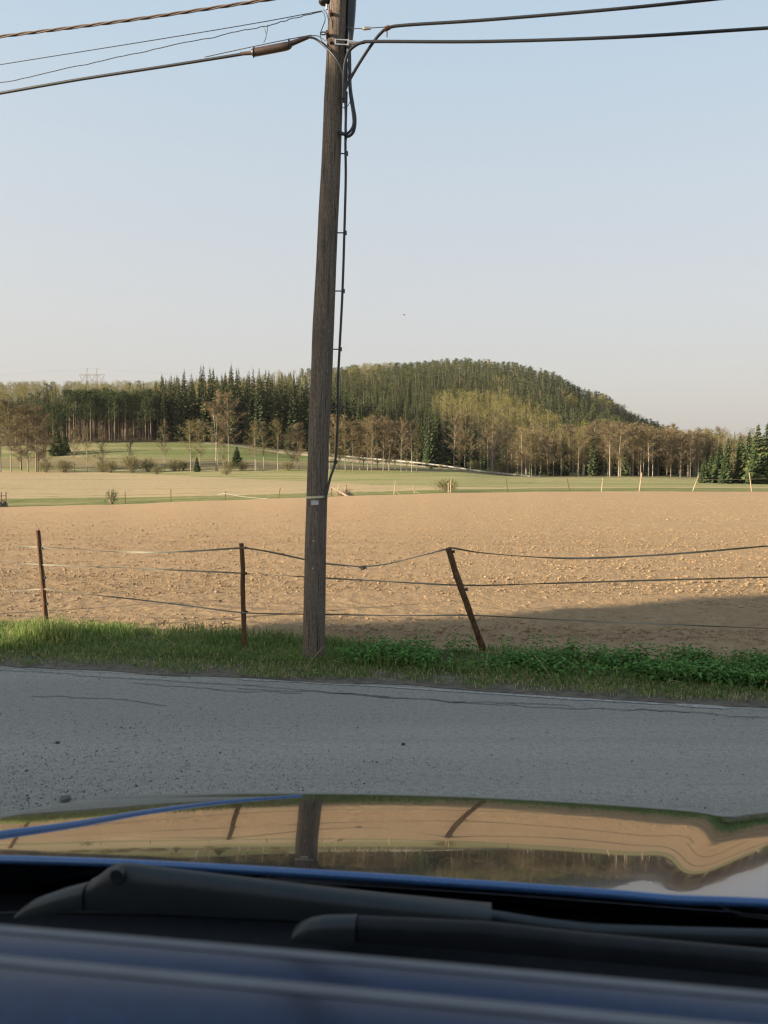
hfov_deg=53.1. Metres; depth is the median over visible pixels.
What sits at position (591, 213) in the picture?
sky
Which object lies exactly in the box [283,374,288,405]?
spruce tree
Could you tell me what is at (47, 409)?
pine tree
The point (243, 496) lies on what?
fence tape
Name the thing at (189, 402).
spruce tree
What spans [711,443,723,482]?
spruce tree
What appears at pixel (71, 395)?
pine tree
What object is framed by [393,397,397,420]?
spruce tree
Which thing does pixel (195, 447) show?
birch tree
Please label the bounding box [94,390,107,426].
pine tree
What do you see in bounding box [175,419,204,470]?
birch tree
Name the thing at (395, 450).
alder tree
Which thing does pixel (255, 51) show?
overhead cable
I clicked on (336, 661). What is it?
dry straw
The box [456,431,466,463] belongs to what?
alder tree
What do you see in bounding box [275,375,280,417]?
spruce tree
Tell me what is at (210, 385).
spruce tree
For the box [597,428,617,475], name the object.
birch tree
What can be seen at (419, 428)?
spruce tree
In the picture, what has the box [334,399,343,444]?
spruce tree
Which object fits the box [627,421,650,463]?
alder tree
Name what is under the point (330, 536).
field gravel
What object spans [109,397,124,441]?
pine tree
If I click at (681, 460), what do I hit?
alder tree
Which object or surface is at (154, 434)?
spruce tree
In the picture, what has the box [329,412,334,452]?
spruce tree
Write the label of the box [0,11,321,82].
overhead wire
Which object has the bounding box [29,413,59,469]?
alder tree
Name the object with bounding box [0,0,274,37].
overhead cable
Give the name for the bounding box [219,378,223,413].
spruce tree
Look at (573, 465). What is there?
alder tree
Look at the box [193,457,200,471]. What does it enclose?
spruce tree
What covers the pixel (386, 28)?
overhead cable
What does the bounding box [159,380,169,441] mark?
spruce tree
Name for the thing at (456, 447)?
spruce tree
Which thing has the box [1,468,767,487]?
pasture
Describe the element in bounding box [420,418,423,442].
spruce tree
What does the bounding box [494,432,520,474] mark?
alder tree
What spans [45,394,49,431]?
spruce tree
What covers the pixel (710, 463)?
spruce tree
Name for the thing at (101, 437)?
alder tree
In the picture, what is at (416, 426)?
spruce tree
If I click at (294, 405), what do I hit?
spruce tree
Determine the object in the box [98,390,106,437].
pine tree
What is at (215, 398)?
spruce tree
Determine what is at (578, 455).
alder tree
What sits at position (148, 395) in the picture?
pine tree
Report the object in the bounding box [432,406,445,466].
spruce tree
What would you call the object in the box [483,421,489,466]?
spruce tree
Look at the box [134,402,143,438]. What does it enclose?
pine tree
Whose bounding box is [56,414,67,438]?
pine tree
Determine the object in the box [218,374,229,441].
spruce tree
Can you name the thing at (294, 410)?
spruce tree
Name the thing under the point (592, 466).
spruce tree
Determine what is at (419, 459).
spruce tree
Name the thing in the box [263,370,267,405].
spruce tree
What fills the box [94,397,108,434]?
pine tree
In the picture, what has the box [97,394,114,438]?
pine tree
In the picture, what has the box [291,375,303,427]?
spruce tree
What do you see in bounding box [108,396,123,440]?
pine tree
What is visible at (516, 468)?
willow bush
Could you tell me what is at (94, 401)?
pine tree
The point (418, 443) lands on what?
birch tree
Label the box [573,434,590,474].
birch tree
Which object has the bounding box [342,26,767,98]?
overhead cable
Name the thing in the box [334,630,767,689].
nettle undergrowth
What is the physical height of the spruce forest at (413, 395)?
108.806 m
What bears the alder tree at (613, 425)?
on the meadow
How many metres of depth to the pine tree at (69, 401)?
308.06 m
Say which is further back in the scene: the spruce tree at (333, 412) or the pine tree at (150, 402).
the spruce tree at (333, 412)
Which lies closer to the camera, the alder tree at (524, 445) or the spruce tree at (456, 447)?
the alder tree at (524, 445)
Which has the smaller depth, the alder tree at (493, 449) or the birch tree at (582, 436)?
the birch tree at (582, 436)
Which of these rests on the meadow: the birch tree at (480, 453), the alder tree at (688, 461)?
the alder tree at (688, 461)
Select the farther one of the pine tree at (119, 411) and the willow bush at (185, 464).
the pine tree at (119, 411)
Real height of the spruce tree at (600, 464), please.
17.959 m
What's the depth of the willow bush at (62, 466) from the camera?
209.34 m
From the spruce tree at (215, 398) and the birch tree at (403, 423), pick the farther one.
the spruce tree at (215, 398)
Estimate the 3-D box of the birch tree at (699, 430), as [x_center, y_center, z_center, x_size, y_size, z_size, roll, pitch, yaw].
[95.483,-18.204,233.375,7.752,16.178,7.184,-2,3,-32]
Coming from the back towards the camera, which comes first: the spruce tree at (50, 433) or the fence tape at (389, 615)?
the spruce tree at (50, 433)
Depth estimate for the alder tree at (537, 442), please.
237.96 m
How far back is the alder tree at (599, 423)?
248.71 m
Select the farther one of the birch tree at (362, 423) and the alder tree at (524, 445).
the alder tree at (524, 445)
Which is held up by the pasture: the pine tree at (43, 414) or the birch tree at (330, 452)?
the birch tree at (330, 452)
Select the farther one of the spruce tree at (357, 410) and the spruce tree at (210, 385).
the spruce tree at (210, 385)
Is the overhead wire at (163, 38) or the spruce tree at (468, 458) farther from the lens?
the spruce tree at (468, 458)
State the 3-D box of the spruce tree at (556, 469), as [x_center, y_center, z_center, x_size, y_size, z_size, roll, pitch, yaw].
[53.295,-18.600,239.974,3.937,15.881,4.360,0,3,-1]
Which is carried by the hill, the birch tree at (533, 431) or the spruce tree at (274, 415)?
the spruce tree at (274, 415)
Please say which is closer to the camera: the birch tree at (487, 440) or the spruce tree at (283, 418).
the birch tree at (487, 440)
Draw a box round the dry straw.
[102,633,679,681]
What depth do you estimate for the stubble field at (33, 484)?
100.41 m
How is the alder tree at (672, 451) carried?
on the meadow
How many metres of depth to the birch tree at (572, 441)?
249.10 m
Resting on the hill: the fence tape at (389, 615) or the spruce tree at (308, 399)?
the spruce tree at (308, 399)
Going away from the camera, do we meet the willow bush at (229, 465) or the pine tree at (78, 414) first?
the willow bush at (229, 465)
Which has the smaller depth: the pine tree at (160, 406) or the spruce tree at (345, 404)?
the pine tree at (160, 406)
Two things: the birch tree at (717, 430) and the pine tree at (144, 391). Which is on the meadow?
the birch tree at (717, 430)
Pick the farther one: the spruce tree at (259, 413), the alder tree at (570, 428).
the spruce tree at (259, 413)
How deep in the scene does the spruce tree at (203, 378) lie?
321.38 m
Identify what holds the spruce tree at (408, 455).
on the hill
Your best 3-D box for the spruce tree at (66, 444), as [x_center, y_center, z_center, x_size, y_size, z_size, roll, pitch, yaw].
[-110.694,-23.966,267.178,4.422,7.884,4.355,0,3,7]
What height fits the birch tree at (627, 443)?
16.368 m
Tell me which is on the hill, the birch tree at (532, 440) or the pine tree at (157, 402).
the pine tree at (157, 402)
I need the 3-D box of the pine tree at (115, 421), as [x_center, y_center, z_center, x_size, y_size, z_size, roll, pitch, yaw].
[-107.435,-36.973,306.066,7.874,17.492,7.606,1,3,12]
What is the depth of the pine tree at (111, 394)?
303.10 m
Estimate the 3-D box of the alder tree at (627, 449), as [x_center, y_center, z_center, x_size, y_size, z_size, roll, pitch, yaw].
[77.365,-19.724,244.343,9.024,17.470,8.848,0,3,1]
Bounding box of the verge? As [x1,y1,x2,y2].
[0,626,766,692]
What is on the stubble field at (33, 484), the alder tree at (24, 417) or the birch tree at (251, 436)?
the alder tree at (24, 417)
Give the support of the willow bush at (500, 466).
on the meadow
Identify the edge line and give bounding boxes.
[2,667,761,709]
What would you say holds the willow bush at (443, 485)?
on the headland
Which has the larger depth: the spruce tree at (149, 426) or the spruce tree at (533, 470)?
the spruce tree at (149, 426)
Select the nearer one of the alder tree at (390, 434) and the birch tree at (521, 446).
the alder tree at (390, 434)
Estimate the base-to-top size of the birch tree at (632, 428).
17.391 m
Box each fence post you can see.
[36,530,48,622]
[239,543,247,647]
[445,547,485,650]
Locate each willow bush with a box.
[36,460,56,471]
[53,459,75,472]
[93,460,106,471]
[100,458,119,472]
[119,454,144,472]
[137,457,156,471]
[150,465,163,473]
[165,457,183,470]
[178,460,189,469]
[222,459,237,471]
[222,468,230,474]
[233,460,248,470]
[282,461,293,470]
[431,477,459,491]
[467,459,484,469]
[488,460,515,472]
[504,463,523,473]
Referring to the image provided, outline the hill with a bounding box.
[0,375,697,474]
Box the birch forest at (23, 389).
[0,358,646,442]
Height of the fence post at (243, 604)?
1.110 m
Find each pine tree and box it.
[39,407,45,440]
[42,405,49,435]
[47,405,57,441]
[48,409,58,433]
[54,404,61,434]
[55,409,64,434]
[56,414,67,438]
[57,411,69,435]
[58,388,69,439]
[61,390,71,434]
[63,393,75,440]
[65,391,83,441]
[65,403,74,439]
[67,390,78,440]
[69,390,81,439]
[75,390,92,440]
[77,401,86,439]
[78,389,93,440]
[82,402,94,440]
[83,393,100,441]
[86,389,97,434]
[87,393,103,439]
[92,402,106,441]
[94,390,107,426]
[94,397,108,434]
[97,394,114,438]
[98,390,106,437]
[99,395,116,440]
[101,389,121,439]
[104,391,115,435]
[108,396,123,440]
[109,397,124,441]
[110,397,123,439]
[117,389,129,437]
[118,392,130,441]
[119,398,130,429]
[120,389,134,437]
[124,394,141,440]
[126,388,146,440]
[127,393,136,439]
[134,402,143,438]
[135,396,144,439]
[137,396,152,441]
[139,389,148,435]
[141,396,159,441]
[142,392,156,439]
[148,395,161,440]
[153,394,170,419]
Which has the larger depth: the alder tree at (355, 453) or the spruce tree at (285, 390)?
the spruce tree at (285, 390)
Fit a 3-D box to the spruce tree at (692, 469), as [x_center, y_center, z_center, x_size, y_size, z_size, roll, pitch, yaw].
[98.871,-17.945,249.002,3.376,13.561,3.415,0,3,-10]
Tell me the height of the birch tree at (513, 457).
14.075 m
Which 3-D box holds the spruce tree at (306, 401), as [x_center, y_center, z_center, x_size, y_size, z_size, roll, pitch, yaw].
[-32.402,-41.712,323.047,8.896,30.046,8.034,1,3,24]
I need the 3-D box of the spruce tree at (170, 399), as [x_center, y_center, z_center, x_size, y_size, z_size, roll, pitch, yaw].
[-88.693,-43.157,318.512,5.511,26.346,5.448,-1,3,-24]
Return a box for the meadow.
[1,442,698,477]
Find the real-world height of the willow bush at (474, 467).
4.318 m
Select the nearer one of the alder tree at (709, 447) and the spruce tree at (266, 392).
the alder tree at (709, 447)
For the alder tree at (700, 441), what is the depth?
246.13 m
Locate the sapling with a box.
[104,488,117,503]
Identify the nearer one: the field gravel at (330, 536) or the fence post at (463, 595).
the fence post at (463, 595)
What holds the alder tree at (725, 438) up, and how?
on the hill
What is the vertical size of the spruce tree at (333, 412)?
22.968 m
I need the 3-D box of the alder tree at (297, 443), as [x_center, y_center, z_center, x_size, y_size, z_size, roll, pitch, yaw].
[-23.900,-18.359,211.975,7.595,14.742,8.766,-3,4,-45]
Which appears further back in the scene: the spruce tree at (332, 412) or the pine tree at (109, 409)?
the spruce tree at (332, 412)
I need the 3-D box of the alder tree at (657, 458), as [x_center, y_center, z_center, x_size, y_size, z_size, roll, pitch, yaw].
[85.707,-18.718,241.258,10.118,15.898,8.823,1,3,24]
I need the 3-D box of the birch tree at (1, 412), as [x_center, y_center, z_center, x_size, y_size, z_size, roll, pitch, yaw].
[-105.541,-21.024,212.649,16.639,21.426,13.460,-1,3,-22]
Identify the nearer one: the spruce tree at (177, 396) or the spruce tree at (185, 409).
the spruce tree at (185, 409)
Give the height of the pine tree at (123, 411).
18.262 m
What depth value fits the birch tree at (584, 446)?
240.44 m
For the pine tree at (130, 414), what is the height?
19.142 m
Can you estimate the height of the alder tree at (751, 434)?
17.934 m
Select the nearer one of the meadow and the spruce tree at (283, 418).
the meadow
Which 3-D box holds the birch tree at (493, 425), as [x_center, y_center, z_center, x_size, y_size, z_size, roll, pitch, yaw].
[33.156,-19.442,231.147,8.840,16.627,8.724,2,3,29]
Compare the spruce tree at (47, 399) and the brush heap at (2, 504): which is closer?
the brush heap at (2, 504)
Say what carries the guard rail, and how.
on the meadow
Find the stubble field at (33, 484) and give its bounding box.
[0,471,767,498]
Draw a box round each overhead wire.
[0,10,321,64]
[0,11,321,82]
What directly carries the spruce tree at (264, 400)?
on the hill
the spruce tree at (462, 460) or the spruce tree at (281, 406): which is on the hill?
the spruce tree at (281, 406)
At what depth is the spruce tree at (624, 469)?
230.84 m
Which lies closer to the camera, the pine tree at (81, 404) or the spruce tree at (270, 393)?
the pine tree at (81, 404)
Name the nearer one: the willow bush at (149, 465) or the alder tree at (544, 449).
the willow bush at (149, 465)
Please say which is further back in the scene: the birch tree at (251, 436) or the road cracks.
the birch tree at (251, 436)
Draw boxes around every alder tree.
[2,419,38,469]
[6,403,47,471]
[16,405,56,471]
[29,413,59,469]
[92,425,110,464]
[282,426,300,465]
[285,421,307,469]
[329,409,347,469]
[329,422,349,461]
[341,416,365,468]
[349,418,365,469]
[349,424,374,468]
[361,417,387,469]
[362,414,380,462]
[375,425,397,468]
[377,419,399,470]
[386,422,403,462]
[396,423,416,470]
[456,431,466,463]
[482,427,501,465]
[486,432,497,462]
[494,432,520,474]
[512,436,528,468]
[516,434,537,474]
[529,439,542,468]
[533,427,549,474]
[536,433,560,476]
[537,438,552,467]
[560,423,581,466]
[567,429,589,474]
[572,424,579,473]
[584,427,602,464]
[585,420,606,464]
[600,420,621,467]
[600,431,608,471]
[619,424,640,473]
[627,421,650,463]
[628,425,655,472]
[631,434,644,475]
[646,429,674,463]
[647,428,668,471]
[649,435,663,472]
[658,422,686,476]
[658,430,676,475]
[666,436,677,468]
[673,429,685,468]
[673,434,685,475]
[673,435,691,476]
[680,431,699,476]
[697,431,714,458]
[702,438,717,464]
[713,426,735,462]
[743,427,755,444]
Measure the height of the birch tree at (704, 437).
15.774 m
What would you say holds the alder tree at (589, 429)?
on the meadow
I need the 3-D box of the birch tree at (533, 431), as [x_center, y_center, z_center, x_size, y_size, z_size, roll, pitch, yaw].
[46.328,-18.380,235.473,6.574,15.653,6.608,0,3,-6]
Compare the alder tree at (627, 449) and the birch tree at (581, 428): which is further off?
the birch tree at (581, 428)
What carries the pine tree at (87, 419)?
on the hill
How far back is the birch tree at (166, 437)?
210.35 m
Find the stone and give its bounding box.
[59,795,70,801]
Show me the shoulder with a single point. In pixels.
(506, 688)
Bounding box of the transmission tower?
[1,368,220,387]
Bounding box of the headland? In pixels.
[0,488,767,506]
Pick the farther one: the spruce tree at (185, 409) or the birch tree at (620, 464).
the spruce tree at (185, 409)
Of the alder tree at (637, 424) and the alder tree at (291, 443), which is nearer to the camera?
the alder tree at (291, 443)
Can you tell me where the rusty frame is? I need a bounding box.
[0,492,9,506]
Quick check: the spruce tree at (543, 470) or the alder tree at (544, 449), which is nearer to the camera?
the spruce tree at (543, 470)
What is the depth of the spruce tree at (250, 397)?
317.13 m
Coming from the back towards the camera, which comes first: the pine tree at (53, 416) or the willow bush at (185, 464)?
the pine tree at (53, 416)
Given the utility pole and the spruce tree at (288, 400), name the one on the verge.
the utility pole
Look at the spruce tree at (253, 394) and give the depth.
324.99 m
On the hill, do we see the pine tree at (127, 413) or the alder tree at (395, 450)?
the pine tree at (127, 413)
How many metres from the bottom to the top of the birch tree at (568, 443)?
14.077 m
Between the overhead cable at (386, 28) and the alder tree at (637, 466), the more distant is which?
the alder tree at (637, 466)
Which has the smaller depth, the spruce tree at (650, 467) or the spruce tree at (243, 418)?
the spruce tree at (650, 467)
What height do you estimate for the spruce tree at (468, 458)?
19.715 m
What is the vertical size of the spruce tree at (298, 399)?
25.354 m
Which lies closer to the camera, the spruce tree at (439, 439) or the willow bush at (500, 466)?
the willow bush at (500, 466)
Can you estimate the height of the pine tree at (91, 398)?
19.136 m
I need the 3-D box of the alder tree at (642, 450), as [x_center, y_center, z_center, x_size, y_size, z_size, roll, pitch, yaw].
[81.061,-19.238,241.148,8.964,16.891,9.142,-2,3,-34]
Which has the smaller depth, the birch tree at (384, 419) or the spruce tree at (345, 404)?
the birch tree at (384, 419)
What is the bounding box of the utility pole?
[302,0,383,659]
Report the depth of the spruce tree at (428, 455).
250.20 m
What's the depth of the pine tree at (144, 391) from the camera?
317.19 m
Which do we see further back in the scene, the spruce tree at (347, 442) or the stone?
the spruce tree at (347, 442)
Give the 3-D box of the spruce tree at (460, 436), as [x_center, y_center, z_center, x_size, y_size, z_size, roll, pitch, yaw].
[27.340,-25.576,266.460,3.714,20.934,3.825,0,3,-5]
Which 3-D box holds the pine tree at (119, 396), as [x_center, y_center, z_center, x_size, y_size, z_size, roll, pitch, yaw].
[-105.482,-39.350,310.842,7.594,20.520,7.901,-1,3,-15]
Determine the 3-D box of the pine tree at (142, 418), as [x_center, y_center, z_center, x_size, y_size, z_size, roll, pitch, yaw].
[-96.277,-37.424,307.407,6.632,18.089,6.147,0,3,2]
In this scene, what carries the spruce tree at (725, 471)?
on the pasture
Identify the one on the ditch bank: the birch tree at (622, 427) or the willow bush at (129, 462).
the birch tree at (622, 427)
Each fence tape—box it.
[0,561,767,585]
[0,588,767,628]
[12,545,767,570]
[218,493,266,498]
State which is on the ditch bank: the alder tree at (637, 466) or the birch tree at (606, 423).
the birch tree at (606, 423)
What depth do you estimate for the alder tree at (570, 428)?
253.65 m
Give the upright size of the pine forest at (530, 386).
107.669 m
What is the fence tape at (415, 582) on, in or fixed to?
attached to the fence post at (243, 604)
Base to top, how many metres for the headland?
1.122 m
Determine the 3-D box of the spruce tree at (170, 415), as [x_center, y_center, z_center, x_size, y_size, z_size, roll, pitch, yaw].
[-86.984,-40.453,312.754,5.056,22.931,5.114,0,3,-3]
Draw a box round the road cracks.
[4,670,765,717]
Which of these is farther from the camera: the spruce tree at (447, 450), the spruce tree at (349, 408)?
the spruce tree at (349, 408)
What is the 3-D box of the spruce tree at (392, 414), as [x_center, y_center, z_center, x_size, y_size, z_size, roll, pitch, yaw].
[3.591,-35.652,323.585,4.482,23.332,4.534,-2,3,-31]
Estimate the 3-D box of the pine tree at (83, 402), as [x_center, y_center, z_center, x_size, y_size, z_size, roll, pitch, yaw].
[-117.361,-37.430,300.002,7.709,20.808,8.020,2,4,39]
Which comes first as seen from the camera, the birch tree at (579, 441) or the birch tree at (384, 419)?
the birch tree at (384, 419)
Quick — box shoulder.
[0,654,767,706]
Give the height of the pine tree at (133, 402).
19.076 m
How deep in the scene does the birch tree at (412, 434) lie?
210.52 m
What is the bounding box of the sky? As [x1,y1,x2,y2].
[0,0,767,446]
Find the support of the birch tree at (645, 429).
on the ditch bank
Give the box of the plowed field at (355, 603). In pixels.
[0,491,767,659]
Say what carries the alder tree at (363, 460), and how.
on the ditch bank
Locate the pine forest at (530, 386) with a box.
[0,357,752,450]
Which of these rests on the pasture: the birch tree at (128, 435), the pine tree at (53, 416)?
the birch tree at (128, 435)
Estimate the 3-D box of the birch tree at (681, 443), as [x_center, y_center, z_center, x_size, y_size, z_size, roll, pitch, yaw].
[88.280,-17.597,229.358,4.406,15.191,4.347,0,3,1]
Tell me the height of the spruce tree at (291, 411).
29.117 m
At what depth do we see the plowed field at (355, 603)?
13.28 m
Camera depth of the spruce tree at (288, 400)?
318.41 m
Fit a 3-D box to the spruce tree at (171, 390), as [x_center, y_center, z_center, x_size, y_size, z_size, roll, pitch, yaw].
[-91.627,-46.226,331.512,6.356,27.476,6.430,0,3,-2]
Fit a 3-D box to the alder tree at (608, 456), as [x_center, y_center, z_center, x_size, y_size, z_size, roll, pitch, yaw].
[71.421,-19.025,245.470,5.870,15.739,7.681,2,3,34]
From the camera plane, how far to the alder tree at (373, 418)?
210.06 m
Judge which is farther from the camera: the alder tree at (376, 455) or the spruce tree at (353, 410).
the spruce tree at (353, 410)
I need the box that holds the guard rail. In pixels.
[346,456,538,476]
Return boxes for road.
[0,666,767,814]
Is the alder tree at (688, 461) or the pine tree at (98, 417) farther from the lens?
the pine tree at (98, 417)
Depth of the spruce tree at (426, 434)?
255.59 m
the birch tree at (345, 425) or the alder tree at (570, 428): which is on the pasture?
the birch tree at (345, 425)
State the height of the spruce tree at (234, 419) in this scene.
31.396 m
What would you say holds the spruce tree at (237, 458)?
on the ditch bank
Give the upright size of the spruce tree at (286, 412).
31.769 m
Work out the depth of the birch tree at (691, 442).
229.50 m
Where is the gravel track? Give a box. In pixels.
[203,442,545,476]
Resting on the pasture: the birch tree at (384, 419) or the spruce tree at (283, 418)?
the birch tree at (384, 419)
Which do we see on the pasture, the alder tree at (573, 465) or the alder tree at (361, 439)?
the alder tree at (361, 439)
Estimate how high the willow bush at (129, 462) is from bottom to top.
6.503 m
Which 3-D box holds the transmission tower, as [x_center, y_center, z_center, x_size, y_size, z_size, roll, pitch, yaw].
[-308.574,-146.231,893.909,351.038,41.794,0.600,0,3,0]
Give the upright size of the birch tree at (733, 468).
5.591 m
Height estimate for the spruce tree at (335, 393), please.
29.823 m
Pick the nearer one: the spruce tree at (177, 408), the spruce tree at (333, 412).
the spruce tree at (177, 408)
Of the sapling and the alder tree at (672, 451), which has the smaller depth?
the sapling
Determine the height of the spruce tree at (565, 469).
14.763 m
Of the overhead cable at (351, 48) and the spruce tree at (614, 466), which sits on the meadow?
the spruce tree at (614, 466)
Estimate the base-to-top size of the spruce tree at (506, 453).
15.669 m
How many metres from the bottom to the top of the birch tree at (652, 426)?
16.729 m
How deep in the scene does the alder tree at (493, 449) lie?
263.88 m
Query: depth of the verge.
6.40 m
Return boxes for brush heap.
[0,499,6,506]
[331,484,353,495]
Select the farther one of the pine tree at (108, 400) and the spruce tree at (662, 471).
the pine tree at (108, 400)
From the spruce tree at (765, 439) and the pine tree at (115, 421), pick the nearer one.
the spruce tree at (765, 439)
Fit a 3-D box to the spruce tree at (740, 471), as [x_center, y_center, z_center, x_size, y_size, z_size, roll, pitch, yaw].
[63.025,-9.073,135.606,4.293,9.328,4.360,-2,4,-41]
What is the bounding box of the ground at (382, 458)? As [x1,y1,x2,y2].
[12,441,761,685]
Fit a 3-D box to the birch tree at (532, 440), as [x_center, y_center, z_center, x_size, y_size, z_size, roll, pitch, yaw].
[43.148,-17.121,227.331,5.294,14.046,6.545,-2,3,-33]
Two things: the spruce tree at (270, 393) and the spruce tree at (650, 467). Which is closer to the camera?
the spruce tree at (650, 467)
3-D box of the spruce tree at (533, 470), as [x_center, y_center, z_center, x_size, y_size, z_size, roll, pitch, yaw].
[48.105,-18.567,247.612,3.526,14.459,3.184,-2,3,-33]
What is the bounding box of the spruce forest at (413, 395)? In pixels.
[12,358,761,473]
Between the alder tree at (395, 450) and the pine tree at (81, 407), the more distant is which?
the pine tree at (81, 407)
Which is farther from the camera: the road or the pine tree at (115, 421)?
the pine tree at (115, 421)
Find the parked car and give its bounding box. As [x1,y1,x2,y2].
[0,792,767,1023]
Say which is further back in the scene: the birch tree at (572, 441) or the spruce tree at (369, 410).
the spruce tree at (369, 410)
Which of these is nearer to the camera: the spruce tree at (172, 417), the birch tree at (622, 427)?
the birch tree at (622, 427)
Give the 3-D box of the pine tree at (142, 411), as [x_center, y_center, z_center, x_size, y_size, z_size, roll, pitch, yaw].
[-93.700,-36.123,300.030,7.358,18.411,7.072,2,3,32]
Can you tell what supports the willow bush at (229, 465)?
on the pasture
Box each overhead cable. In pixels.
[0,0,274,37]
[0,35,309,94]
[342,0,719,102]
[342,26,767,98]
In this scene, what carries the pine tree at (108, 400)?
on the hill
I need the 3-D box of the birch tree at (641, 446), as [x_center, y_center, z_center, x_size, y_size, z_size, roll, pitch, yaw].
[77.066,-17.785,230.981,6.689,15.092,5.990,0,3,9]
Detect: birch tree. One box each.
[0,397,23,471]
[0,399,28,471]
[5,405,25,442]
[67,425,80,471]
[78,425,95,471]
[126,427,133,466]
[156,419,170,470]
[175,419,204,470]
[190,423,208,458]
[193,388,236,470]
[215,386,245,462]
[218,430,229,465]
[243,420,266,470]
[254,421,271,467]
[268,419,287,456]
[329,423,339,470]
[332,413,354,470]
[357,416,379,470]
[372,414,392,470]
[390,414,410,455]
[402,419,423,471]
[412,432,423,471]
[442,411,464,452]
[455,413,475,469]
[466,434,476,470]
[474,423,497,472]
[476,439,484,470]
[477,421,504,473]
[504,432,519,473]
[512,425,533,475]
[515,435,533,474]
[524,432,539,475]
[528,428,541,474]
[546,435,563,476]
[551,423,572,451]
[552,429,571,465]
[565,430,581,462]
[565,431,589,475]
[566,433,576,476]
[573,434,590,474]
[575,420,587,463]
[575,425,595,475]
[577,419,604,458]
[577,431,592,465]
[596,419,625,476]
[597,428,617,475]
[604,434,620,475]
[607,421,637,476]
[613,425,635,458]
[615,452,625,473]
[625,421,644,458]
[631,424,655,475]
[633,435,651,475]
[635,423,664,476]
[641,424,663,475]
[661,425,677,445]
[674,430,686,476]
[685,429,696,466]
[687,435,699,476]
[688,436,699,475]
[689,428,713,474]
[697,428,717,461]
[709,424,730,461]
[729,453,736,474]
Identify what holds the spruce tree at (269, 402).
on the hill
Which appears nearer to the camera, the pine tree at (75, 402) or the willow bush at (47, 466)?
the willow bush at (47, 466)
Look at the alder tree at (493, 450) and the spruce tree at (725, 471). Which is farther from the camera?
the alder tree at (493, 450)
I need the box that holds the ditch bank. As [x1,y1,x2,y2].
[1,457,695,478]
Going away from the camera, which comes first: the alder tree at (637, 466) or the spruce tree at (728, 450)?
the spruce tree at (728, 450)
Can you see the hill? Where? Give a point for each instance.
(169, 441)
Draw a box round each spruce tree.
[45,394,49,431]
[46,403,51,437]
[48,427,66,455]
[62,432,70,452]
[144,415,154,434]
[150,382,159,438]
[156,376,167,439]
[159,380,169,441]
[166,387,173,438]
[167,380,173,420]
[168,378,177,440]
[169,376,173,409]
[172,381,182,440]
[174,374,193,440]
[175,378,181,414]
[185,375,195,418]
[185,383,194,423]
[186,386,199,440]
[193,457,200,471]
[194,366,205,433]
[198,377,211,441]
[199,366,206,401]
[206,369,214,412]
[206,380,215,439]
[208,370,218,422]
[210,377,223,441]
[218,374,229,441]
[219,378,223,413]
[224,369,238,444]
[227,365,241,441]
[231,446,242,465]
[235,369,243,438]
[239,381,252,442]
[240,377,245,414]
[242,381,254,444]
[247,372,253,423]
[251,370,256,418]
[251,371,267,446]
[256,381,267,445]
[261,374,273,445]
[261,384,267,424]
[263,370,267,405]
[264,370,272,416]
[267,376,273,419]
[267,385,281,448]
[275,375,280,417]
[276,378,286,448]
[277,374,288,444]
[278,388,286,442]
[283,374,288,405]
[284,381,300,450]
[286,382,290,427]
[287,381,299,436]
[288,384,297,445]
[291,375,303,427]
[295,384,308,450]
[297,392,301,417]
[303,381,308,422]
[305,379,309,428]
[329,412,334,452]
[330,392,334,441]
[331,398,335,433]
[332,378,336,420]
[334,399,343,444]
[339,402,350,455]
[343,391,348,421]
[346,397,352,449]
[350,388,356,434]
[351,401,362,455]
[359,398,365,455]
[365,394,371,436]
[366,391,372,416]
[370,408,381,458]
[376,401,381,439]
[381,408,392,457]
[390,403,394,423]
[392,409,401,457]
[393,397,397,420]
[399,403,410,459]
[409,401,416,445]
[412,416,421,464]
[413,405,420,457]
[415,417,423,464]
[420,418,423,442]
[421,413,427,455]
[422,406,430,464]
[424,406,439,466]
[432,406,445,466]
[435,411,443,464]
[442,404,452,465]
[447,407,457,465]
[448,426,457,465]
[457,424,466,467]
[458,411,467,465]
[463,416,474,468]
[470,419,478,468]
[475,422,484,467]
[479,430,488,470]
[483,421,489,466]
[494,430,500,469]
[500,431,509,471]
[528,451,537,474]
[541,447,548,474]
[548,431,560,476]
[559,427,567,475]
[561,432,569,475]
[585,440,590,474]
[587,425,597,475]
[589,431,602,475]
[607,431,617,475]
[619,430,628,475]
[630,425,639,474]
[644,429,657,475]
[658,431,667,475]
[683,439,693,475]
[696,458,711,482]
[699,431,709,471]
[707,452,714,482]
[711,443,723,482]
[717,452,733,483]
[723,438,734,466]
[729,436,747,483]
[741,424,767,483]
[745,430,752,471]
[760,422,767,483]
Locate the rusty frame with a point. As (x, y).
(1, 495)
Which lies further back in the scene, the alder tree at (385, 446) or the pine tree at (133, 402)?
the pine tree at (133, 402)
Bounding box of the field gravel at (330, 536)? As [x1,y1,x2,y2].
[26,493,760,640]
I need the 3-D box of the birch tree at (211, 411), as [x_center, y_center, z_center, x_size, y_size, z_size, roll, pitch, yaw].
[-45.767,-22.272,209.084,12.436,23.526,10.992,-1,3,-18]

